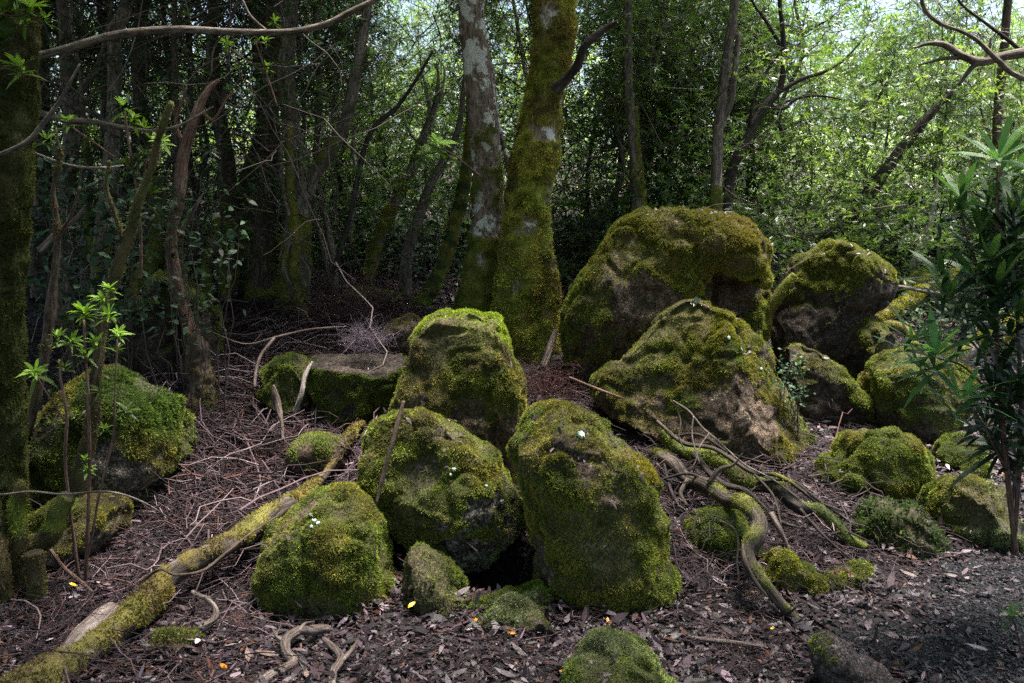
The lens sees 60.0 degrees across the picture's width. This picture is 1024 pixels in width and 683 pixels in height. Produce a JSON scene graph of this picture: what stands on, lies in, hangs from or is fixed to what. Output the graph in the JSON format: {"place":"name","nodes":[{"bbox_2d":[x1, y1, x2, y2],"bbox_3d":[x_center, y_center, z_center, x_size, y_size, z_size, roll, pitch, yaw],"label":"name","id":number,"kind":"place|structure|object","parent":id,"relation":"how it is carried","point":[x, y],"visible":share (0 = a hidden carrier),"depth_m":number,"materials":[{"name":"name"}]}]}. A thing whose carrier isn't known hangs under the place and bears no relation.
{"place":"outdoors","nodes":[
{"label":"outdoors","id":0,"kind":"place"},
{"bbox_2d":[0,147,1023,682],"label":"ground","id":1,"kind":"structure","parent":0,"point":[508,567],"depth_m":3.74,"materials":[{"name":"brown plant"}]},
{"bbox_2d":[0,492,14,605],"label":"mossy root","id":2,"kind":"object","parent":1,"relation":"on","point":[6,579],"visible":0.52,"depth_m":3.45,"materials":[{"name":"green plant"}]},
{"bbox_2d":[6,478,32,593],"bbox_3d":[-1.974,0.868,3.554,0.132,0.673,0.096,0,8,0],"label":"stump","id":3,"kind":"object","parent":1,"relation":"on","point":[18,526],"visible":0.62,"depth_m":3.52,"materials":[{"name":"green plant"}]},
{"bbox_2d":[0,0,42,550],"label":"tree","id":4,"kind":"object","parent":1,"relation":"on","point":[20,103],"visible":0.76,"depth_m":3.64,"materials":[{"name":"green plant"}]},
{"bbox_2d":[0,0,61,88],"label":"rosette sapling","id":5,"kind":"object","parent":4,"relation":"attached to","point":[7,10],"visible":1,"depth_m":2.89,"materials":[{"name":"green plant"}]},
{"bbox_2d":[39,0,380,74],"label":"branch","id":6,"kind":"object","parent":4,"relation":"attached to","point":[103,38],"visible":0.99,"depth_m":4.41,"materials":[{"name":"grey plant"}]},
{"bbox_2d":[22,549,49,605],"bbox_3d":[-1.902,1.037,3.526,0.133,0.424,0.104,0,8,0],"label":"stump","id":7,"kind":"object","parent":1,"relation":"on","point":[35,571],"visible":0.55,"depth_m":3.49,"materials":[{"name":"green plant"}]},
{"bbox_2d":[35,0,52,298],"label":"tree","id":8,"kind":"object","parent":1,"relation":"on","point":[43,290],"visible":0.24,"depth_m":7.23,"materials":[{"name":"brown plant"}]},
{"bbox_2d":[24,491,74,563],"bbox_3d":[-1.928,0.773,3.591,0.348,0.354,0.103,0,8,0],"label":"mossy root","id":9,"kind":"object","parent":1,"relation":"on","point":[47,536],"visible":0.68,"depth_m":3.56,"materials":[{"name":"green plant"}]},
{"bbox_2d":[27,128,80,441],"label":"sapling","id":10,"kind":"object","parent":1,"relation":"on","point":[45,349],"visible":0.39,"depth_m":4.09,"materials":[{"name":"brown plant"}]},
{"bbox_2d":[15,281,141,583],"bbox_3d":[-1.715,0.404,3.567,0.529,1.291,0.270,0,8,0],"label":"rosette sapling","id":11,"kind":"object","parent":1,"relation":"on","point":[89,465],"visible":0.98,"depth_m":3.56,"materials":[{"name":"green plant"}]},
{"bbox_2d":[25,491,133,572],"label":"boulder","id":12,"kind":"object","parent":1,"relation":"on","point":[109,508],"visible":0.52,"depth_m":3.86,"materials":[{"name":"green plant"}]},
{"bbox_2d":[55,0,113,330],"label":"tree","id":13,"kind":"object","parent":1,"relation":"on","point":[61,8],"visible":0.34,"depth_m":6.40,"materials":[{"name":"brown plant"}]},
{"bbox_2d":[23,121,174,377],"bbox_3d":[-2.455,-0.462,5.225,0.856,1.676,1.349,-5,9,-31],"label":"broadleaf shrub","id":14,"kind":"object","parent":1,"relation":"on","point":[108,236],"visible":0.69,"depth_m":5.15,"materials":[{"name":"green plant"}]},
{"bbox_2d":[69,0,132,329],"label":"slender tree","id":15,"kind":"object","parent":1,"relation":"on","point":[83,170],"visible":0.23,"depth_m":6.20,"materials":[{"name":"brown plant"}]},
{"bbox_2d":[74,0,133,340],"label":"tree","id":16,"kind":"object","parent":1,"relation":"on","point":[122,12],"visible":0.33,"depth_m":6.03,"materials":[{"name":"brown plant"}]},
{"bbox_2d":[35,92,174,276],"bbox_3d":[-2.074,-0.807,4.588,0.734,0.942,0.282,0,8,0],"label":"rosette sapling","id":17,"kind":"object","parent":1,"relation":"on","point":[126,161],"visible":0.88,"depth_m":4.51,"materials":[{"name":"green plant"}]},
{"bbox_2d":[27,363,197,508],"bbox_3d":[-2.080,0.513,4.569,0.809,0.832,0.895,0,8,0],"label":"boulder","id":18,"kind":"object","parent":1,"relation":"on","point":[158,435],"visible":0.72,"depth_m":4.22,"materials":[{"name":"green plant"}]},
{"bbox_2d":[68,101,173,497],"bbox_3d":[-1.758,-0.042,3.931,0.627,2.004,0.109,0,8,0],"label":"sapling","id":19,"kind":"object","parent":1,"relation":"on","point":[77,483],"visible":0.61,"depth_m":3.88,"materials":[{"name":"brown plant"}]},
{"bbox_2d":[124,175,167,299],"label":"tree","id":20,"kind":"object","parent":1,"relation":"on","point":[153,245],"visible":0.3,"depth_m":6.13,"materials":[{"name":"brown plant"}]},
{"bbox_2d":[131,0,164,274],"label":"tree","id":21,"kind":"object","parent":1,"relation":"on","point":[160,264],"visible":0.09,"depth_m":7.53,"materials":[{"name":"brown plant"}]},
{"bbox_2d":[112,270,224,382],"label":"boulder","id":22,"kind":"object","parent":1,"relation":"on","point":[167,350],"visible":0.49,"depth_m":5.39,"materials":[{"name":"brown stone"}]},
{"bbox_2d":[142,625,205,662],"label":"mossy stone","id":23,"kind":"object","parent":1,"relation":"on","point":[179,640],"visible":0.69,"depth_m":3.30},
{"bbox_2d":[0,419,365,682],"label":"fallen log","id":24,"kind":"object","parent":1,"relation":"on","point":[152,594],"visible":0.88,"depth_m":3.43,"materials":[{"name":"green plant"}]},
{"bbox_2d":[113,182,257,418],"bbox_3d":[-1.883,-0.187,5.159,0.798,1.446,0.924,-3,8,-20],"label":"broadleaf shrub","id":25,"kind":"object","parent":1,"relation":"on","point":[230,233],"visible":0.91,"depth_m":5.15,"materials":[{"name":"green plant"}]},
{"bbox_2d":[183,326,222,415],"bbox_3d":[-1.846,0.199,5.272,0.264,0.582,0.282,0,8,0],"label":"stump","id":26,"kind":"object","parent":1,"relation":"on","point":[194,356],"visible":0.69,"depth_m":5.22,"materials":[{"name":"wood"}]},
{"bbox_2d":[165,79,239,341],"bbox_3d":[-1.845,-0.596,5.262,0.482,1.885,0.201,1,8,9],"label":"dead tree","id":27,"kind":"object","parent":26,"relation":"on","point":[186,138],"visible":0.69,"depth_m":5.24,"materials":[{"name":"brown wood"}]},
{"bbox_2d":[206,0,239,298],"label":"tree","id":28,"kind":"object","parent":1,"relation":"on","point":[234,190],"visible":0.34,"depth_m":7.23,"materials":[{"name":"brown plant"}]},
{"bbox_2d":[201,0,266,304],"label":"slender tree","id":29,"kind":"object","parent":1,"relation":"on","point":[208,270],"visible":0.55,"depth_m":6.95,"materials":[{"name":"brown plant"}]},
{"bbox_2d":[0,270,477,682],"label":"twig heap","id":30,"kind":"object","parent":1,"relation":"on","point":[228,509],"visible":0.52,"depth_m":4.45,"materials":[{"name":"brown plant"}]},
{"bbox_2d":[238,0,265,295],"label":"tree","id":31,"kind":"object","parent":1,"relation":"on","point":[245,251],"visible":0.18,"depth_m":7.41,"materials":[{"name":"brown plant"}]},
{"bbox_2d":[243,0,280,307],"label":"tree","id":32,"kind":"object","parent":1,"relation":"on","point":[267,271],"visible":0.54,"depth_m":7.07,"materials":[{"name":"brown plant"}]},
{"bbox_2d":[220,0,304,319],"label":"slender tree","id":33,"kind":"object","parent":1,"relation":"on","point":[294,256],"visible":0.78,"depth_m":6.63,"materials":[{"name":"brown plant"}]},
{"bbox_2d":[233,0,309,319],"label":"slender tree","id":34,"kind":"object","parent":1,"relation":"on","point":[286,251],"visible":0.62,"depth_m":6.62,"materials":[{"name":"brown plant"}]},
{"bbox_2d":[255,351,311,415],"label":"mossy stone","id":35,"kind":"object","parent":1,"relation":"on","point":[283,373],"visible":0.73,"depth_m":5.27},
{"bbox_2d":[254,621,332,682],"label":"bent root","id":36,"kind":"object","parent":1,"relation":"on","point":[287,639],"visible":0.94,"depth_m":3.30,"materials":[{"name":"brown wood"}]},
{"bbox_2d":[285,430,351,475],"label":"mossy stone","id":37,"kind":"object","parent":1,"relation":"on","point":[312,446],"visible":0.94,"depth_m":4.66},
{"bbox_2d":[274,0,371,314],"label":"tree","id":38,"kind":"object","parent":1,"relation":"on","point":[322,165],"visible":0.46,"depth_m":6.81,"materials":[{"name":"brown plant"}]},
{"bbox_2d":[29,0,1023,305],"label":"hanging foliage","id":39,"kind":"object","parent":38,"relation":"hanging from","point":[397,162],"visible":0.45,"depth_m":7.73,"materials":[{"name":"green plant"}]},
{"bbox_2d":[250,480,396,622],"bbox_3d":[-0.814,1.037,3.935,0.645,0.881,0.769,0,8,0],"label":"boulder","id":40,"kind":"object","parent":1,"relation":"on","point":[334,554],"visible":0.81,"depth_m":3.62,"materials":[{"name":"green plant"}]},
{"bbox_2d":[264,0,394,297],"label":"slender tree","id":41,"kind":"object","parent":1,"relation":"on","point":[330,241],"visible":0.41,"depth_m":7.59,"materials":[{"name":"green plant"}]},
{"bbox_2d":[310,170,396,275],"bbox_3d":[-1.651,-1.072,8.676,1.045,1.200,1.346,-1,8,-8],"label":"broadleaf shrub","id":42,"kind":"object","parent":1,"relation":"on","point":[363,247],"visible":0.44,"depth_m":8.49,"materials":[{"name":"green plant"}]},
{"bbox_2d":[245,231,463,353],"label":"dead twigs","id":43,"kind":"object","parent":1,"relation":"on","point":[356,306],"visible":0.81,"depth_m":6.58,"materials":[{"name":"brown wood"}]},
{"bbox_2d":[305,352,407,430],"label":"boulder","id":44,"kind":"object","parent":1,"relation":"on","point":[340,387],"visible":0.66,"depth_m":5.24,"materials":[{"name":"green plant"}]},
{"bbox_2d":[331,313,405,365],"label":"dead twigs","id":45,"kind":"object","parent":44,"relation":"on","point":[369,342],"visible":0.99,"depth_m":5.34,"materials":[{"name":"grey plant"}]},
{"bbox_2d":[322,50,433,310],"bbox_3d":[-1.054,-1.212,6.898,0.920,2.038,0.050,0,8,0],"label":"tree","id":46,"kind":"object","parent":1,"relation":"on","point":[389,113],"visible":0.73,"depth_m":6.87,"materials":[{"name":"brown plant"}]},
{"bbox_2d":[304,0,461,251],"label":"forest tree","id":47,"kind":"object","parent":1,"relation":"on","point":[383,84],"visible":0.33,"depth_m":9.28,"materials":[{"name":"green plant"}]},
{"bbox_2d":[358,53,445,284],"bbox_3d":[-1.013,-1.521,8.067,0.843,2.126,0.167,0,8,0],"label":"tree","id":48,"kind":"object","parent":1,"relation":"on","point":[377,239],"visible":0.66,"depth_m":8.05,"materials":[{"name":"brown plant"}]},
{"bbox_2d":[382,312,422,352],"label":"stone","id":49,"kind":"object","parent":1,"relation":"on","point":[409,321],"visible":0.74,"depth_m":5.81,"materials":[{"name":"stone"}]},
{"bbox_2d":[339,155,473,284],"bbox_3d":[-0.967,-1.141,8.890,1.595,1.415,1.525,0,8,0],"label":"broadleaf shrub","id":50,"kind":"object","parent":1,"relation":"on","point":[426,252],"visible":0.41,"depth_m":8.70,"materials":[{"name":"green plant"}]},
{"bbox_2d":[399,73,465,302],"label":"tree","id":51,"kind":"object","parent":1,"relation":"on","point":[411,238],"visible":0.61,"depth_m":7.69,"materials":[{"name":"brown plant"}]},
{"bbox_2d":[400,541,475,617],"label":"boulder","id":52,"kind":"object","parent":1,"relation":"on","point":[432,576],"visible":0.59,"depth_m":3.64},
{"bbox_2d":[356,406,525,573],"bbox_3d":[-0.315,0.672,4.278,0.816,0.805,0.930,0,8,0],"label":"boulder","id":53,"kind":"object","parent":1,"relation":"on","point":[476,502],"visible":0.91,"depth_m":3.95,"materials":[{"name":"green plant"}]},
{"bbox_2d":[410,106,472,311],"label":"tree","id":54,"kind":"object","parent":1,"relation":"on","point":[440,270],"visible":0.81,"depth_m":7.50,"materials":[{"name":"green plant"}]},
{"bbox_2d":[387,307,527,473],"bbox_3d":[-0.300,0.279,4.961,0.808,0.976,0.852,0,8,0],"label":"boulder","id":55,"kind":"object","parent":1,"relation":"on","point":[463,361],"visible":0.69,"depth_m":4.60,"materials":[{"name":"green plant"}]},
{"bbox_2d":[398,0,532,223],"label":"forest tree","id":56,"kind":"object","parent":1,"relation":"on","point":[492,19],"visible":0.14,"depth_m":10.39,"materials":[{"name":"green plant"}]},
{"bbox_2d":[408,0,529,178],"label":"forest tree","id":57,"kind":"object","parent":1,"relation":"on","point":[489,43],"visible":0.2,"depth_m":9.88,"materials":[{"name":"green plant"}]},
{"bbox_2d":[453,0,508,311],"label":"tree","id":58,"kind":"object","parent":1,"relation":"on","point":[476,283],"visible":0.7,"depth_m":6.91,"materials":[{"name":"grey plant"}]},
{"bbox_2d":[465,579,556,634],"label":"mossy stone","id":59,"kind":"object","parent":1,"relation":"on","point":[520,605],"visible":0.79,"depth_m":3.51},
{"bbox_2d":[418,0,624,249],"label":"forest tree","id":60,"kind":"object","parent":1,"relation":"on","point":[509,90],"visible":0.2,"depth_m":9.92,"materials":[{"name":"green plant"}]},
{"bbox_2d":[24,215,1023,682],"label":"scattered twigs","id":61,"kind":"object","parent":1,"relation":"on","point":[794,533],"visible":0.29,"depth_m":3.94,"materials":[{"name":"brown wood"}]},
{"bbox_2d":[25,0,1023,372],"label":"forest trees","id":62,"kind":"object","parent":1,"relation":"on","point":[269,106],"visible":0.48,"depth_m":7.05,"materials":[{"name":"plant"}]},
{"bbox_2d":[914,37,1023,85],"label":"branch","id":63,"kind":"object","parent":62,"relation":"attached to","point":[972,60],"visible":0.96,"depth_m":5.39,"materials":[{"name":"grey plant"}]},
{"bbox_2d":[447,0,603,204],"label":"forest tree","id":64,"kind":"object","parent":1,"relation":"on","point":[524,35],"visible":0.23,"depth_m":9.49,"materials":[{"name":"green plant"}]},
{"bbox_2d":[29,13,1023,290],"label":"undergrowth","id":65,"kind":"object","parent":1,"relation":"on","point":[901,241],"visible":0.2,"depth_m":9.39,"materials":[{"name":"green plant"}]},
{"bbox_2d":[489,0,618,364],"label":"tree","id":66,"kind":"object","parent":1,"relation":"on","point":[527,305],"visible":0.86,"depth_m":6.62,"materials":[{"name":"green plant"}]},
{"bbox_2d":[516,353,600,416],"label":"dead twigs","id":67,"kind":"object","parent":1,"relation":"on","point":[546,386],"visible":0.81,"depth_m":5.48,"materials":[{"name":"wood"}]},
{"bbox_2d":[505,398,683,619],"bbox_3d":[0.377,0.845,4.025,0.820,1.235,0.990,0,8,0],"label":"boulder","id":68,"kind":"object","parent":1,"relation":"on","point":[571,520],"visible":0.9,"depth_m":3.60,"materials":[{"name":"green plant"}]},
{"bbox_2d":[511,0,681,242],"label":"forest tree","id":69,"kind":"object","parent":1,"relation":"on","point":[586,197],"visible":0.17,"depth_m":9.77,"materials":[{"name":"green plant"}]},
{"bbox_2d":[558,625,678,682],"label":"mossy stone","id":70,"kind":"object","parent":1,"relation":"on","point":[623,666],"visible":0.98,"depth_m":2.99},
{"bbox_2d":[622,0,647,212],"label":"tree","id":71,"kind":"object","parent":1,"relation":"on","point":[632,115],"visible":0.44,"depth_m":8.17,"materials":[{"name":"brown plant"}]},
{"bbox_2d":[513,0,805,262],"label":"forest tree","id":72,"kind":"object","parent":1,"relation":"on","point":[616,114],"visible":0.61,"depth_m":8.59,"materials":[{"name":"green plant"}]},
{"bbox_2d":[558,206,775,395],"bbox_3d":[1.085,-0.167,6.198,1.532,1.570,1.073,0,8,0],"label":"boulder","id":73,"kind":"object","parent":1,"relation":"on","point":[721,259],"visible":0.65,"depth_m":5.74,"materials":[{"name":"green plant"}]},
{"bbox_2d":[614,0,781,224],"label":"bushy tree","id":74,"kind":"object","parent":1,"relation":"on","point":[745,33],"visible":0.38,"depth_m":8.97,"materials":[{"name":"green plant"}]},
{"bbox_2d":[561,0,834,215],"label":"forest tree","id":75,"kind":"object","parent":1,"relation":"on","point":[644,85],"visible":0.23,"depth_m":9.21,"materials":[{"name":"green plant"}]},
{"bbox_2d":[589,296,816,468],"bbox_3d":[1.138,0.298,5.353,1.348,1.162,1.104,0,8,0],"label":"boulder","id":76,"kind":"object","parent":1,"relation":"on","point":[676,351],"visible":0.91,"depth_m":5.07,"materials":[{"name":"green plant"}]},
{"bbox_2d":[633,0,789,193],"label":"forest tree","id":77,"kind":"object","parent":1,"relation":"on","point":[707,70],"visible":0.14,"depth_m":9.40,"materials":[{"name":"green plant"}]},
{"bbox_2d":[708,0,740,210],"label":"tree","id":78,"kind":"object","parent":1,"relation":"on","point":[723,111],"visible":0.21,"depth_m":7.66,"materials":[{"name":"brown plant"}]},
{"bbox_2d":[681,504,768,567],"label":"boulder","id":79,"kind":"object","parent":1,"relation":"on","point":[724,539],"visible":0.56,"depth_m":4.01,"materials":[{"name":"green plant"}]},
{"bbox_2d":[648,446,802,622],"bbox_3d":[0.979,0.808,4.176,0.262,0.541,1.418,-2,8,-11],"label":"twisted root","id":80,"kind":"object","parent":1,"relation":"on","point":[756,532],"visible":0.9,"depth_m":3.88,"materials":[{"name":"brown wood"}]},
{"bbox_2d":[650,0,821,220],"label":"bushy tree","id":81,"kind":"object","parent":1,"relation":"on","point":[775,143],"visible":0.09,"depth_m":9.73,"materials":[{"name":"green plant"}]},
{"bbox_2d":[653,0,835,233],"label":"bushy tree","id":82,"kind":"object","parent":1,"relation":"on","point":[771,115],"visible":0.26,"depth_m":9.28,"materials":[{"name":"green plant"}]},
{"bbox_2d":[657,429,868,559],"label":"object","id":83,"kind":"object","parent":1,"relation":"on","point":[741,480],"visible":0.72,"depth_m":4.37,"materials":[{"name":"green plant"}]},
{"bbox_2d":[656,420,874,544],"bbox_3d":[1.157,0.682,4.347,1.208,0.382,0.287,7,10,40],"label":"thin root","id":84,"kind":"object","parent":83,"relation":"on","point":[755,474],"visible":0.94,"depth_m":4.35,"materials":[{"name":"brown wood"}]},
{"bbox_2d":[624,0,902,205],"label":"forest tree","id":85,"kind":"object","parent":1,"relation":"on","point":[813,27],"visible":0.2,"depth_m":9.13,"materials":[{"name":"green plant"}]},
{"bbox_2d":[766,345,815,442],"bbox_3d":[1.604,0.338,5.130,0.260,0.676,0.383,5,10,33],"label":"broadleaf shrub","id":86,"kind":"object","parent":1,"relation":"on","point":[802,390],"visible":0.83,"depth_m":5.10,"materials":[{"name":"green plant"}]},
{"bbox_2d":[722,0,866,212],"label":"tree","id":87,"kind":"object","parent":1,"relation":"on","point":[753,126],"visible":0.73,"depth_m":8.35,"materials":[{"name":"brown plant"}]},
{"bbox_2d":[709,0,909,226],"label":"forest tree","id":88,"kind":"object","parent":1,"relation":"on","point":[833,16],"visible":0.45,"depth_m":9.31,"materials":[{"name":"green plant"}]},
{"bbox_2d":[731,2,896,238],"bbox_3d":[3.309,-2.417,10.204,1.718,2.871,1.622,-5,10,-19],"label":"bushy tree","id":89,"kind":"object","parent":1,"relation":"on","point":[803,118],"visible":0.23,"depth_m":9.90,"materials":[{"name":"green plant"}]},
{"bbox_2d":[760,546,874,595],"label":"mossy stone","id":90,"kind":"object","parent":1,"relation":"on","point":[790,568],"visible":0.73,"depth_m":3.80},
{"bbox_2d":[784,342,877,429],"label":"boulder","id":91,"kind":"object","parent":1,"relation":"on","point":[830,381],"visible":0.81,"depth_m":5.54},
{"bbox_2d":[769,238,901,382],"bbox_3d":[2.301,-0.013,6.324,0.874,1.453,0.889,0,8,0],"label":"boulder","id":92,"kind":"object","parent":1,"relation":"on","point":[832,280],"visible":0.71,"depth_m":6.13,"materials":[{"name":"green plant"}]},
{"bbox_2d":[807,630,899,682],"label":"stone","id":93,"kind":"object","parent":1,"relation":"on","point":[838,660],"visible":0.99,"depth_m":2.98,"materials":[{"name":"grey stone"}]},
{"bbox_2d":[759,0,949,250],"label":"bushy tree","id":94,"kind":"object","parent":1,"relation":"on","point":[896,45],"visible":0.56,"depth_m":8.87,"materials":[{"name":"green plant"}]},
{"bbox_2d":[810,426,936,502],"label":"boulder","id":95,"kind":"object","parent":1,"relation":"on","point":[894,454],"visible":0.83,"depth_m":4.67,"materials":[{"name":"green plant"}]},
{"bbox_2d":[761,0,990,255],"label":"bushy tree","id":96,"kind":"object","parent":1,"relation":"on","point":[917,109],"visible":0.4,"depth_m":9.31,"materials":[{"name":"green plant"}]},
{"bbox_2d":[816,89,954,243],"bbox_3d":[3.777,-1.618,9.056,1.394,1.875,0.208,0,8,0],"label":"tree","id":97,"kind":"object","parent":1,"relation":"on","point":[903,143],"visible":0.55,"depth_m":9.00,"materials":[{"name":"brown plant"}]},
{"bbox_2d":[847,494,951,559],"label":"boulder","id":98,"kind":"object","parent":1,"relation":"on","point":[907,519],"visible":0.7,"depth_m":4.16,"materials":[{"name":"green plant"}]},
{"bbox_2d":[857,343,979,445],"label":"boulder","id":99,"kind":"object","parent":1,"relation":"on","point":[888,397],"visible":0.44,"depth_m":5.34,"materials":[{"name":"green plant"}]},
{"bbox_2d":[854,0,1023,249],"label":"bushy tree","id":100,"kind":"object","parent":1,"relation":"on","point":[946,108],"visible":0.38,"depth_m":9.54,"materials":[{"name":"green plant"}]},
{"bbox_2d":[864,112,1023,555],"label":"leafy shrub","id":101,"kind":"object","parent":1,"relation":"on","point":[999,276],"visible":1,"depth_m":3.28,"materials":[{"name":"green plant"}]},
{"bbox_2d":[895,0,1023,255],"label":"bushy tree","id":102,"kind":"object","parent":1,"relation":"on","point":[982,5],"visible":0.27,"depth_m":9.32,"materials":[{"name":"green plant"}]},
{"bbox_2d":[930,431,993,478],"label":"boulder","id":103,"kind":"object","parent":1,"relation":"on","point":[945,448],"visible":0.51,"depth_m":5.02,"materials":[{"name":"plant"}]},
{"bbox_2d":[917,473,1023,552],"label":"boulder","id":104,"kind":"object","parent":1,"relation":"on","point":[977,506],"visible":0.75,"depth_m":4.33,"materials":[{"name":"green plant"}]},
{"bbox_2d":[992,0,1012,287],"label":"tree","id":105,"kind":"object","parent":1,"relation":"on","point":[996,121],"visible":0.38,"depth_m":8.22,"materials":[{"name":"brown plant"}]},
{"bbox_2d":[52,0,1023,147],"label":"sky","id":106,"kind":"structure","parent":0,"point":[846,32],"materials":[{"name":"white"}]},
{"bbox_2d":[745,535,1023,682],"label":"path","id":107,"kind":"structure","parent":0,"point":[874,624],"depth_m":3.52,"materials":[{"name":"stone"}]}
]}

